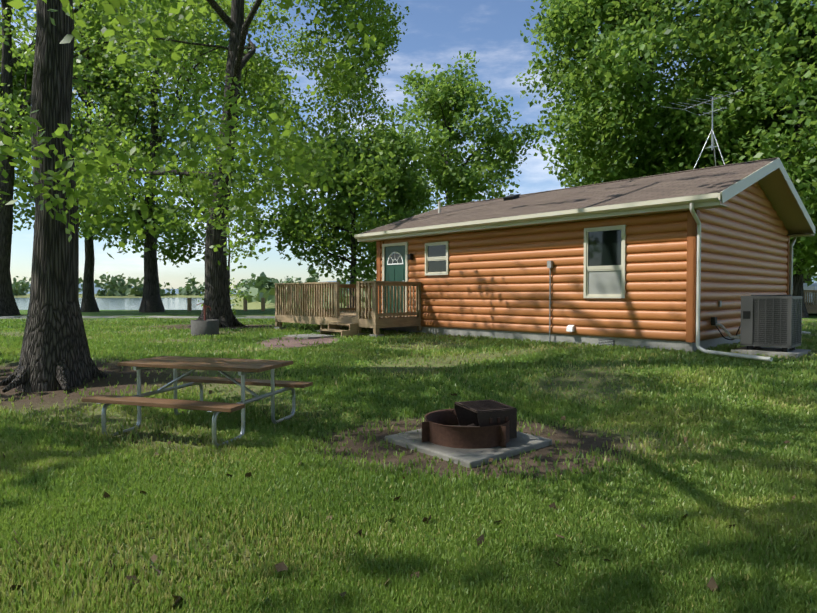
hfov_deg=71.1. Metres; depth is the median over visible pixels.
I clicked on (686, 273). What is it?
cabin
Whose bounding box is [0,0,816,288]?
sky
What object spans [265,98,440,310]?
tree
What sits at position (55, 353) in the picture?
tree
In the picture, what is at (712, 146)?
tv antenna
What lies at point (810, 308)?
neighbour deck
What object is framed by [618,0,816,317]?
tree
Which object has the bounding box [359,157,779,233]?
roof
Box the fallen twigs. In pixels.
[144,566,199,589]
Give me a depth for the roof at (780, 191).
14.19 m
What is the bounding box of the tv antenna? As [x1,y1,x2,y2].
[660,90,743,168]
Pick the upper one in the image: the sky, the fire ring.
the sky
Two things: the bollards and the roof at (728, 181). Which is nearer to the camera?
the roof at (728, 181)
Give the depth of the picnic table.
6.39 m
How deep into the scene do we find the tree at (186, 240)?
32.67 m
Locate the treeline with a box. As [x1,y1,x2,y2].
[11,267,814,306]
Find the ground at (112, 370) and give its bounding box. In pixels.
[0,294,816,607]
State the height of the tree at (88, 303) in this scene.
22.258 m
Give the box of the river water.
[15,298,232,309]
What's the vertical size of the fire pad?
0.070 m
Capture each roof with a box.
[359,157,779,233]
[467,158,814,234]
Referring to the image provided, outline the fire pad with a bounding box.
[384,429,551,467]
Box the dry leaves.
[3,347,795,608]
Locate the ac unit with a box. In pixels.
[712,295,810,357]
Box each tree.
[0,0,201,315]
[0,0,306,312]
[0,0,398,392]
[0,0,409,327]
[0,2,220,311]
[151,142,280,291]
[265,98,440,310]
[379,50,550,213]
[512,0,793,187]
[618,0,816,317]
[785,53,816,282]
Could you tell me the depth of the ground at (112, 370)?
8.08 m
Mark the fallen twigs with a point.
(158, 571)
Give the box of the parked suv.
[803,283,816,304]
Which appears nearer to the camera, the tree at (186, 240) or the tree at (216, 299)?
the tree at (216, 299)
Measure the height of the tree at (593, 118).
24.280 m
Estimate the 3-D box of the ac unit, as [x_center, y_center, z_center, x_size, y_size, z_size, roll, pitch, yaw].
[6.596,0.330,10.838,1.050,1.104,1.530,-1,2,-45]
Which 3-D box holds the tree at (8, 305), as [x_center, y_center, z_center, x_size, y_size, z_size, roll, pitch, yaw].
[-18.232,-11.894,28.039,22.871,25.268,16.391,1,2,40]
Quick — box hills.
[27,276,816,293]
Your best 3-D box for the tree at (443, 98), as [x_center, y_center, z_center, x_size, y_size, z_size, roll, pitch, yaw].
[3.053,-8.879,41.930,12.327,18.457,11.933,-1,2,-37]
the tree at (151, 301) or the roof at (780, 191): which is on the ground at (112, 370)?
the tree at (151, 301)
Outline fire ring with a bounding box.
[422,399,516,448]
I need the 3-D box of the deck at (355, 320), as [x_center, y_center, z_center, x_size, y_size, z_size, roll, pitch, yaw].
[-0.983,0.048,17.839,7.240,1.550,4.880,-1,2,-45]
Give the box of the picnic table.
[81,356,312,447]
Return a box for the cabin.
[354,181,813,360]
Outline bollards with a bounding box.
[187,298,304,310]
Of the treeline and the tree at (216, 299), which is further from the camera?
the treeline
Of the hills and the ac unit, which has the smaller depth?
the ac unit
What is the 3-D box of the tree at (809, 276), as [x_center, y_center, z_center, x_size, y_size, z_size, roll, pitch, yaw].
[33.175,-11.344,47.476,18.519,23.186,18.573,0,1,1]
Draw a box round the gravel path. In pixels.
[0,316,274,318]
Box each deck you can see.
[274,281,421,338]
[804,290,816,312]

